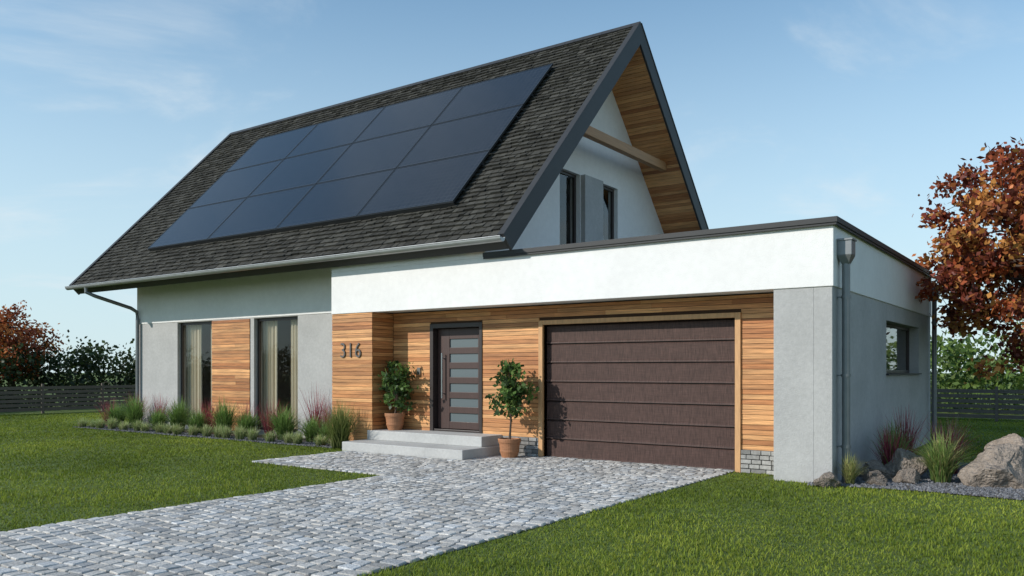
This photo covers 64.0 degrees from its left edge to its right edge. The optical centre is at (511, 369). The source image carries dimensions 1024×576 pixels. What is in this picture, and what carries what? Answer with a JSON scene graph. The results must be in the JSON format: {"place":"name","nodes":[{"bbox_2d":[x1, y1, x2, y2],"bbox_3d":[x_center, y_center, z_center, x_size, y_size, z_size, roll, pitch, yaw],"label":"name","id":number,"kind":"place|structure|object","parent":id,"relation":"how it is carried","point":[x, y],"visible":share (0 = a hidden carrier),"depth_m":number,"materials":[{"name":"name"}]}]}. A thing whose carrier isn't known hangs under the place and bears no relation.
{"place":"outdoors","nodes":[
{"label":"outdoors","id":0,"kind":"place"},
{"bbox_2d":[100,46,617,278],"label":"roof deck","id":1,"kind":"structure","parent":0,"point":[564,209],"depth_m":22.61,"materials":[{"name":"black"}]},
{"bbox_2d":[71,27,631,285],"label":"roof shingles","id":2,"kind":"object","parent":1,"relation":"on","point":[550,118],"visible":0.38,"depth_m":18.15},
{"bbox_2d":[148,63,552,250],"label":"solar panel frames","id":3,"kind":"structure","parent":2,"relation":"on","point":[358,217],"depth_m":18.81,"materials":[{"name":"black metal"}]},
{"bbox_2d":[150,65,550,246],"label":"solar panels","id":4,"kind":"object","parent":3,"relation":"in","point":[430,183],"visible":1,"depth_m":19.56,"materials":[{"name":"blue glass"}]},
{"bbox_2d":[0,451,734,575],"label":"driveway","id":5,"kind":"structure","parent":0,"point":[399,510],"depth_m":8.60,"materials":[{"name":"stone"}]},
{"bbox_2d":[342,429,502,459],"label":"porch steps","id":6,"kind":"structure","parent":5,"relation":"on","point":[439,444],"depth_m":15.30,"materials":[{"name":"concrete"}]},
{"bbox_2d":[377,360,418,429],"bbox_3d":[-2.314,0.508,16.589,0.847,1.424,0.963,0,0,-6],"label":"potted plant","id":7,"kind":"object","parent":6,"relation":"on","point":[398,386],"visible":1,"depth_m":16.46,"materials":[{"name":"green plant"}]},
{"bbox_2d":[484,358,538,457],"bbox_3d":[0.000,0.682,14.731,1.010,1.797,0.843,0,0,35],"label":"potted plant","id":8,"kind":"object","parent":5,"relation":"on","point":[511,390],"visible":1,"depth_m":14.61,"materials":[{"name":"green plant"}]},
{"bbox_2d":[502,436,773,474],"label":"plinth bricks","id":9,"kind":"object","parent":5,"relation":"on","point":[525,442],"visible":0.66,"depth_m":12.62,"materials":[{"name":"grey brick"}]},
{"bbox_2d":[0,373,1023,575],"bbox_3d":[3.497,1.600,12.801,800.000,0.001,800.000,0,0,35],"label":"ground","id":10,"kind":"structure","parent":0,"point":[537,537],"depth_m":8.99,"materials":[{"name":"green plant"}]},
{"bbox_2d":[0,300,63,399],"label":"maple tree","id":11,"kind":"object","parent":10,"relation":"on","point":[24,333],"visible":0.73,"depth_m":33.64,"materials":[{"name":"red plant"}]},
{"bbox_2d":[0,324,135,408],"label":"hedge","id":12,"kind":"object","parent":10,"relation":"on","point":[82,361],"visible":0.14,"depth_m":34.77,"materials":[{"name":"green plant"}]},
{"bbox_2d":[0,383,135,412],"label":"slat fence","id":13,"kind":"object","parent":10,"relation":"on","point":[42,396],"visible":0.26,"depth_m":30.50,"materials":[{"name":"grey wood"}]},
{"bbox_2d":[75,426,341,448],"bbox_3d":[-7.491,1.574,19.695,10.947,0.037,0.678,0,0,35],"label":"bed gravel","id":14,"kind":"structure","parent":10,"relation":"on","point":[259,440],"depth_m":19.13,"materials":[{"name":"grey gravel"}]},
{"bbox_2d":[93,397,122,425],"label":"red fountain grass","id":15,"kind":"object","parent":14,"relation":"on","point":[105,415],"depth_m":23.07,"materials":[{"name":"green plant"}]},
{"bbox_2d":[100,401,128,426],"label":"ornamental grass","id":16,"kind":"object","parent":14,"relation":"on","point":[118,415],"depth_m":22.50,"materials":[{"name":"green plant"}]},
{"bbox_2d":[116,394,151,427],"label":"ornamental grass","id":17,"kind":"object","parent":14,"relation":"on","point":[134,411],"depth_m":22.07,"materials":[{"name":"green plant"}]},
{"bbox_2d":[124,390,149,421],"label":"red fountain grass","id":18,"kind":"object","parent":14,"relation":"on","point":[141,405],"depth_m":22.67,"materials":[{"name":"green plant"}]},
{"bbox_2d":[142,407,168,429],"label":"ornamental grass","id":19,"kind":"object","parent":14,"relation":"on","point":[160,417],"depth_m":21.34,"materials":[{"name":"green plant"}]},
{"bbox_2d":[149,395,173,416],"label":"red fountain grass","id":20,"kind":"object","parent":14,"relation":"on","point":[158,404],"depth_m":21.80,"materials":[{"name":"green plant"}]},
{"bbox_2d":[157,395,198,431],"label":"ornamental grass","id":21,"kind":"object","parent":14,"relation":"on","point":[178,414],"depth_m":20.82,"materials":[{"name":"green plant"}]},
{"bbox_2d":[181,408,207,433],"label":"ornamental grass","id":22,"kind":"object","parent":14,"relation":"on","point":[199,421],"depth_m":20.27,"materials":[{"name":"green plant"}]},
{"bbox_2d":[73,416,331,446],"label":"border grass","id":23,"kind":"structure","parent":14,"relation":"on","point":[219,433],"depth_m":19.35,"materials":[{"name":"green plant"}]},
{"bbox_2d":[195,399,217,432],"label":"red fountain grass","id":24,"kind":"object","parent":14,"relation":"on","point":[207,418],"depth_m":20.54,"materials":[{"name":"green plant"}]},
{"bbox_2d":[197,404,219,432],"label":"red fountain grass","id":25,"kind":"object","parent":14,"relation":"on","point":[212,425],"depth_m":20.17,"materials":[{"name":"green plant"}]},
{"bbox_2d":[206,396,243,431],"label":"ornamental grass","id":26,"kind":"object","parent":14,"relation":"on","point":[222,417],"depth_m":19.62,"materials":[{"name":"green plant"}]},
{"bbox_2d":[226,409,262,436],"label":"ornamental grass","id":27,"kind":"object","parent":14,"relation":"on","point":[251,423],"depth_m":19.20,"materials":[{"name":"green plant"}]},
{"bbox_2d":[231,401,259,421],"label":"red fountain grass","id":28,"kind":"object","parent":14,"relation":"on","point":[245,411],"depth_m":19.86,"materials":[{"name":"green plant"}]},
{"bbox_2d":[257,398,281,436],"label":"red fountain grass","id":29,"kind":"object","parent":14,"relation":"on","point":[265,423],"depth_m":19.16,"materials":[{"name":"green plant"}]},
{"bbox_2d":[260,403,308,439],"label":"ornamental grass","id":30,"kind":"object","parent":14,"relation":"on","point":[283,424],"depth_m":18.34,"materials":[{"name":"green plant"}]},
{"bbox_2d":[295,413,323,441],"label":"ornamental grass","id":31,"kind":"object","parent":14,"relation":"on","point":[308,432],"depth_m":17.85,"materials":[{"name":"green plant"}]},
{"bbox_2d":[296,383,330,422],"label":"red fountain grass","id":32,"kind":"object","parent":14,"relation":"on","point":[316,407],"depth_m":18.43,"materials":[{"name":"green plant"}]},
{"bbox_2d":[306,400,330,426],"bbox_3d":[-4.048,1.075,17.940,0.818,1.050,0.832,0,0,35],"label":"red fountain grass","id":33,"kind":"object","parent":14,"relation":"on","point":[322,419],"depth_m":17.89,"materials":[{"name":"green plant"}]},
{"bbox_2d":[312,420,330,443],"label":"ornamental grass","id":34,"kind":"object","parent":14,"relation":"on","point":[323,430],"depth_m":17.41,"materials":[{"name":"green plant"}]},
{"bbox_2d":[312,399,359,448],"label":"ornamental grass","id":35,"kind":"object","parent":14,"relation":"on","point":[339,430],"depth_m":16.43,"materials":[{"name":"green plant"}]},
{"bbox_2d":[204,320,290,417],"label":"interior walls","id":36,"kind":"structure","parent":10,"relation":"on","point":[284,366],"depth_m":22.18,"materials":[{"name":"beige paint"}]},
{"bbox_2d":[212,293,773,450],"bbox_3d":[-2.037,0.171,16.436,14.786,2.851,0.833,0,0,37],"label":"cedar siding","id":37,"kind":"object","parent":10,"relation":"on","point":[757,363],"visible":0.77,"depth_m":15.82,"materials":[{"name":"brown wood"}]},
{"bbox_2d":[340,343,360,357],"bbox_3d":[-3.322,-0.400,16.874,0.590,0.300,0.016,0,0,35],"label":"house number","id":38,"kind":"object","parent":37,"relation":"attached to","point":[356,350],"visible":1,"depth_m":16.86,"materials":[{"name":"metal"}]},
{"bbox_2d":[137,225,931,328],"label":"white walls","id":39,"kind":"structure","parent":10,"relation":"on","point":[766,262],"depth_m":14.32,"materials":[{"name":"paint"}]},
{"bbox_2d":[333,293,773,452],"bbox_3d":[0.266,0.220,14.905,9.275,2.760,0.880,0,0,35],"label":"wood wall backing","id":40,"kind":"object","parent":39,"relation":"attached to","point":[646,314],"visible":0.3,"depth_m":14.95,"materials":[{"name":"brown wood"}]},
{"bbox_2d":[430,322,482,432],"bbox_3d":[-1.031,0.155,16.148,1.320,2.130,0.280,0,0,35],"label":"door frame","id":41,"kind":"object","parent":40,"relation":"attached to","point":[434,328],"visible":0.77,"depth_m":16.37,"materials":[{"name":"black metal"}]},
{"bbox_2d":[438,328,478,429],"bbox_3d":[-1.006,0.180,16.167,1.140,1.980,0.060,0,0,35],"label":"door","id":42,"kind":"structure","parent":41,"relation":"in","point":[445,409],"depth_m":16.17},
{"bbox_2d":[417,353,443,397],"bbox_3d":[-1.637,0.120,16.484,0.616,0.900,0.087,0,0,28],"label":"door handle and bell","id":43,"kind":"object","parent":42,"relation":"attached to","point":[419,371],"visible":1,"depth_m":16.32,"materials":[{"name":"silver metal"}]},
{"bbox_2d":[538,312,741,472],"bbox_3d":[2.052,0.355,13.857,3.760,2.490,0.155,0,0,35],"label":"garage door trim","id":44,"kind":"structure","parent":40,"relation":"attached to","point":[542,393],"depth_m":13.81,"materials":[{"name":"brown wood"}]},
{"bbox_2d":[547,319,734,469],"bbox_3d":[2.108,0.396,13.937,3.572,2.392,0.080,0,0,35],"label":"garage door","id":45,"kind":"structure","parent":44,"relation":"in","point":[628,432],"depth_m":13.82,"materials":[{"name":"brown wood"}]},
{"bbox_2d":[483,216,935,278],"bbox_3d":[4.269,-2.053,16.566,6.490,0.115,8.450,0,0,35],"label":"parapet coping","id":46,"kind":"object","parent":39,"relation":"on","point":[823,221],"visible":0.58,"depth_m":12.78,"materials":[{"name":"metal"}]},
{"bbox_2d":[139,286,929,482],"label":"gray plaster walls","id":47,"kind":"structure","parent":10,"relation":"on","point":[807,381],"depth_m":13.23,"materials":[{"name":"grey paint"}]},
{"bbox_2d":[186,325,201,421],"bbox_3d":[-8.673,0.100,22.217,0.950,2.800,0.086,0,0,35],"label":"curtain","id":48,"kind":"object","parent":47,"relation":"hanging from","point":[193,365],"visible":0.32,"depth_m":22.14,"materials":[{"name":"fabric"}]},
{"bbox_2d":[181,321,211,422],"bbox_3d":[-8.301,0.110,21.731,1.540,2.740,0.060,0,0,35],"label":"window frame","id":49,"kind":"object","parent":47,"relation":"attached to","point":[182,350],"visible":0.33,"depth_m":22.12,"materials":[{"name":"black metal"}]},
{"bbox_2d":[211,324,211,411],"bbox_3d":[-7.744,0.100,21.556,0.570,2.800,0.086,0,0,35],"label":"curtain","id":50,"kind":"object","parent":47,"relation":"hanging from","point":[211,366],"visible":0.03,"depth_m":21.64,"materials":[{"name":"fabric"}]},
{"bbox_2d":[262,321,277,426],"bbox_3d":[-6.083,0.100,20.373,0.808,2.800,0.086,0,0,35],"label":"curtain","id":51,"kind":"object","parent":47,"relation":"hanging from","point":[269,355],"visible":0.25,"depth_m":20.28,"materials":[{"name":"fabric"}]},
{"bbox_2d":[258,316,297,431],"bbox_3d":[-5.613,0.110,19.817,1.620,2.740,0.060,0,0,35],"label":"window frame","id":52,"kind":"object","parent":47,"relation":"attached to","point":[259,352],"visible":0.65,"depth_m":20.23,"materials":[{"name":"black metal"}]},
{"bbox_2d":[291,320,297,428],"bbox_3d":[-5.077,0.100,19.656,0.680,2.800,0.086,0,0,35],"label":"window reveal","id":53,"kind":"object","parent":47,"relation":"hanging from","point":[294,362],"visible":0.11,"depth_m":19.77,"materials":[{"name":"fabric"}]},
{"bbox_2d":[84,263,936,482],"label":"downpipes","id":54,"kind":"object","parent":47,"relation":"attached to","point":[845,375],"visible":0.91,"depth_m":11.48,"materials":[{"name":"metal"}]},
{"bbox_2d":[837,237,939,300],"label":"downpipe hoppers","id":55,"kind":"object","parent":54,"relation":"attached to","point":[845,250],"visible":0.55,"depth_m":11.43,"materials":[{"name":"metal"}]},
{"bbox_2d":[493,91,663,251],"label":"gable walls","id":56,"kind":"structure","parent":47,"relation":"on","point":[635,213],"depth_m":19.43,"materials":[{"name":"white paint"}]},
{"bbox_2d":[69,21,708,294],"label":"roof barge boards","id":57,"kind":"object","parent":56,"relation":"attached to","point":[527,206],"visible":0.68,"depth_m":17.64,"materials":[{"name":"grey metal"}]},
{"bbox_2d":[65,235,504,289],"bbox_3d":[-3.199,-2.260,22.800,14.990,0.101,10.752,0,0,35],"label":"roof gutter","id":58,"kind":"object","parent":57,"relation":"attached to","point":[454,243],"visible":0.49,"depth_m":16.93,"materials":[{"name":"grey metal"}]},
{"bbox_2d":[583,126,665,171],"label":"gable tie beam","id":59,"kind":"structure","parent":57,"relation":"attached to","point":[611,142],"depth_m":18.65,"materials":[{"name":"brown wood"}]},
{"bbox_2d":[612,47,699,233],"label":"roof soffit","id":60,"kind":"structure","parent":57,"relation":"attached to","point":[639,107],"depth_m":20.16,"materials":[{"name":"brown wood"}]},
{"bbox_2d":[560,170,575,242],"bbox_3d":[1.172,-3.460,18.121,0.060,1.820,0.850,0,0,35],"label":"gable window frame","id":61,"kind":"object","parent":56,"relation":"in","point":[570,175],"visible":0.29,"depth_m":18.41,"materials":[{"name":"black metal"}]},
{"bbox_2d":[581,174,602,241],"bbox_3d":[1.832,-3.135,18.720,0.120,2.470,0.830,0,0,35],"label":"gable gray panel","id":62,"kind":"object","parent":56,"relation":"attached to","point":[591,208],"depth_m":18.57,"materials":[{"name":"grey paint"}]},
{"bbox_2d":[603,186,613,238],"bbox_3d":[2.193,-3.460,19.555,0.060,1.820,0.890,0,0,35],"label":"gable window frame","id":63,"kind":"object","parent":56,"relation":"attached to","point":[612,208],"visible":0.25,"depth_m":19.86,"materials":[{"name":"black metal"}]},
{"bbox_2d":[886,323,908,372],"bbox_3d":[7.292,-0.395,15.733,0.060,0.930,3.220,0,0,35],"label":"window frame","id":64,"kind":"object","parent":47,"relation":"attached to","point":[898,328],"visible":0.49,"depth_m":16.47,"materials":[{"name":"black metal"}]},
{"bbox_2d":[901,330,906,369],"bbox_3d":[7.292,-0.395,15.733,0.001,0.890,3.180,0,0,35],"label":"window glass","id":65,"kind":"object","parent":64,"relation":"in","point":[903,349],"visible":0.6,"depth_m":16.67,"materials":[{"name":"glass"}]},
{"bbox_2d":[886,373,921,374],"bbox_3d":[7.422,0.085,15.640,0.200,0.030,3.280,0,0,35],"label":"window sill","id":66,"kind":"structure","parent":47,"relation":"attached to","point":[904,374],"depth_m":15.39,"materials":[{"name":"black metal"}]},
{"bbox_2d":[807,462,1023,499],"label":"gravel","id":67,"kind":"structure","parent":10,"relation":"on","point":[925,484],"depth_m":10.96,"materials":[{"name":"grey gravel"}]},
{"bbox_2d":[813,471,841,487],"bbox_3d":[4.300,1.525,11.189,0.367,0.268,0.323,0,0,18],"label":"boulder","id":68,"kind":"object","parent":67,"relation":"on","point":[829,478],"visible":0.87,"depth_m":11.07,"materials":[{"name":"stone"}]},
{"bbox_2d":[838,452,870,484],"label":"ornamental grass","id":69,"kind":"object","parent":67,"relation":"on","point":[850,474],"depth_m":11.32,"materials":[{"name":"green plant"}]},
{"bbox_2d":[862,470,887,482],"bbox_3d":[5.104,1.538,11.575,0.266,0.230,0.349,0,0,-8],"label":"boulder","id":70,"kind":"object","parent":67,"relation":"on","point":[866,475],"visible":0.59,"depth_m":11.53,"materials":[{"name":"stone"}]},
{"bbox_2d":[864,476,885,485],"bbox_3d":[5.001,1.552,11.284,0.248,0.177,0.220,0,0,6],"label":"boulder","id":71,"kind":"object","parent":67,"relation":"on","point":[879,480],"visible":0.76,"depth_m":11.22,"materials":[{"name":"stone"}]},
{"bbox_2d":[858,460,893,479],"bbox_3d":[5.294,1.515,11.957,0.404,0.399,0.429,0,0,6],"label":"boulder","id":72,"kind":"object","parent":67,"relation":"on","point":[872,465],"visible":0.52,"depth_m":11.88,"materials":[{"name":"stone"}]},
{"bbox_2d":[863,424,912,464],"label":"red fountain grass","id":73,"kind":"object","parent":67,"relation":"on","point":[887,457],"depth_m":12.14,"materials":[{"name":"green plant"}]},
{"bbox_2d":[871,419,916,452],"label":"ornamental grass","id":74,"kind":"object","parent":67,"relation":"on","point":[899,432],"depth_m":12.84,"materials":[{"name":"green plant"}]},
{"bbox_2d":[882,405,927,453],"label":"red fountain grass","id":75,"kind":"object","parent":67,"relation":"on","point":[910,432],"depth_m":13.53,"materials":[{"name":"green plant"}]},
{"bbox_2d":[884,448,927,477],"bbox_3d":[5.724,1.462,11.930,0.536,0.622,0.481,0,0,-5],"label":"boulder","id":76,"kind":"object","parent":67,"relation":"on","point":[902,459],"visible":0.62,"depth_m":11.82,"materials":[{"name":"stone"}]},
{"bbox_2d":[891,468,920,483],"bbox_3d":[5.514,1.515,11.499,0.366,0.270,0.292,0,0,35],"label":"boulder","id":77,"kind":"object","parent":67,"relation":"on","point":[910,475],"visible":0.73,"depth_m":11.41,"materials":[{"name":"stone"}]},
{"bbox_2d":[904,427,974,482],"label":"ornamental grass","id":78,"kind":"object","parent":67,"relation":"on","point":[940,461],"depth_m":11.47,"materials":[{"name":"green plant"}]},
{"bbox_2d":[916,417,978,474],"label":"red fountain grass","id":79,"kind":"object","parent":67,"relation":"on","point":[952,439],"depth_m":12.38,"materials":[{"name":"green plant"}]},
{"bbox_2d":[957,443,1023,488],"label":"boulder","id":80,"kind":"object","parent":67,"relation":"on","point":[998,465],"visible":0.81,"depth_m":10.99,"materials":[{"name":"stone"}]},
{"bbox_2d":[983,433,1023,451],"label":"boulder","id":81,"kind":"object","parent":67,"relation":"on","point":[1014,439],"visible":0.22,"depth_m":12.04,"materials":[{"name":"stone"}]},
{"bbox_2d":[912,137,1023,383],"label":"maple tree","id":82,"kind":"object","parent":10,"relation":"on","point":[978,258],"visible":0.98,"depth_m":15.51,"materials":[{"name":"red plant"}]},
{"bbox_2d":[930,325,1023,414],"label":"tree line","id":83,"kind":"object","parent":10,"relation":"on","point":[949,360],"visible":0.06,"depth_m":30.45,"materials":[{"name":"green plant"}]},
{"bbox_2d":[930,387,1023,420],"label":"slat fence","id":84,"kind":"object","parent":10,"relation":"on","point":[996,406],"visible":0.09,"depth_m":25.34,"materials":[{"name":"grey wood"}]},
{"bbox_2d":[0,0,1023,372],"label":"sky","id":85,"kind":"structure","parent":0,"point":[782,110],"materials":[{"name":"blue"}]},
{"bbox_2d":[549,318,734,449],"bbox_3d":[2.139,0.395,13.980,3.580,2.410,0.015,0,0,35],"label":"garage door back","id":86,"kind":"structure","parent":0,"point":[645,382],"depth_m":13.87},
{"bbox_2d":[511,436,773,473],"bbox_3d":[1.978,1.420,13.870,5.285,0.360,0.020,0,0,35],"label":"plinth mortar","id":87,"kind":"object","parent":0,"point":[741,454],"visible":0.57,"depth_m":12.67,"materials":[{"name":"grey concrete"}]},
{"bbox_2d":[993,317,1023,355],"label":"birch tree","id":88,"kind":"object","parent":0,"point":[1015,327],"visible":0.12,"depth_m":37.16,"materials":[{"name":"green plant"}]}
]}

